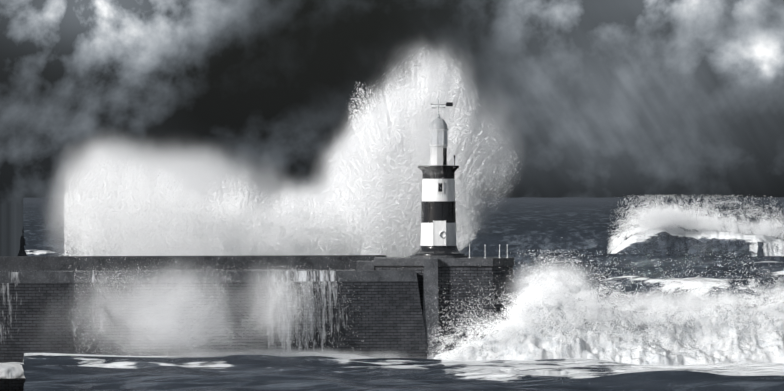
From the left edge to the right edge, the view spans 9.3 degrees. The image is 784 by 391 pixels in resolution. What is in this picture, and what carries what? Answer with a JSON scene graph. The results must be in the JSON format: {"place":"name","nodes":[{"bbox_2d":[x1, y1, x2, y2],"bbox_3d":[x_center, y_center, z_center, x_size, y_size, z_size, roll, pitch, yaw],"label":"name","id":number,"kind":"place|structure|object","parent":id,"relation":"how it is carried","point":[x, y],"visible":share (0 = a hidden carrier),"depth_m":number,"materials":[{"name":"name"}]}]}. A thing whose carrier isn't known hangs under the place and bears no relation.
{"place":"outdoors","nodes":[
{"label":"outdoors","id":0,"kind":"place"},
{"bbox_2d":[64,50,521,357],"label":"sea spray","id":1,"kind":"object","parent":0,"point":[249,248],"depth_m":354.19,"materials":[{"name":"white liquid"}]},
{"bbox_2d":[0,0,783,358],"label":"sky","id":2,"kind":"structure","parent":0,"point":[597,98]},
{"bbox_2d":[18,197,783,390],"bbox_3d":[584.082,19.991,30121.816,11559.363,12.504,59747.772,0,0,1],"label":"sea","id":3,"kind":"structure","parent":0,"point":[577,225],"depth_m":327.38,"materials":[{"name":"liquid"}]},
{"bbox_2d":[0,352,372,378],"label":"sea foam","id":4,"kind":"object","parent":3,"relation":"on","point":[8,370],"visible":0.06,"depth_m":334.30,"materials":[{"name":"white liquid"}]},
{"bbox_2d":[0,255,427,390],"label":"pier wall","id":5,"kind":"structure","parent":3,"relation":"in","point":[390,310],"depth_m":341.62,"materials":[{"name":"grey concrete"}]},
{"bbox_2d":[374,255,516,358],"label":"pier head","id":6,"kind":"object","parent":3,"relation":"in","point":[436,275],"visible":0.46,"depth_m":345.34},
{"bbox_2d":[412,99,464,255],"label":"lighthouse","id":7,"kind":"object","parent":6,"relation":"on","point":[438,228],"visible":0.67,"depth_m":348.98,"materials":[{"name":"white paint"}]},
{"bbox_2d":[469,244,507,257],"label":"railing posts","id":8,"kind":"object","parent":6,"relation":"on","point":[485,251],"visible":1,"depth_m":345.88,"materials":[{"name":"metal"}]},
{"bbox_2d":[479,369,587,375],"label":"sea foam","id":9,"kind":"object","parent":3,"relation":"on","point":[547,373],"visible":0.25,"depth_m":311.65,"materials":[{"name":"white liquid"}]},
{"bbox_2d":[427,195,783,360],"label":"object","id":10,"kind":"structure","parent":3,"relation":"on","point":[703,218],"depth_m":335.48,"materials":[{"name":"white liquid"}]},
{"bbox_2d":[433,292,783,364],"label":"breaking wave","id":11,"kind":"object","parent":3,"relation":"on","point":[712,353],"depth_m":335.06,"materials":[{"name":"white liquid"}]},
{"bbox_2d":[611,226,783,256],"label":"wave","id":12,"kind":"object","parent":3,"relation":"on","point":[659,242],"visible":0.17,"depth_m":677.26,"materials":[{"name":"liquid"}]}
]}

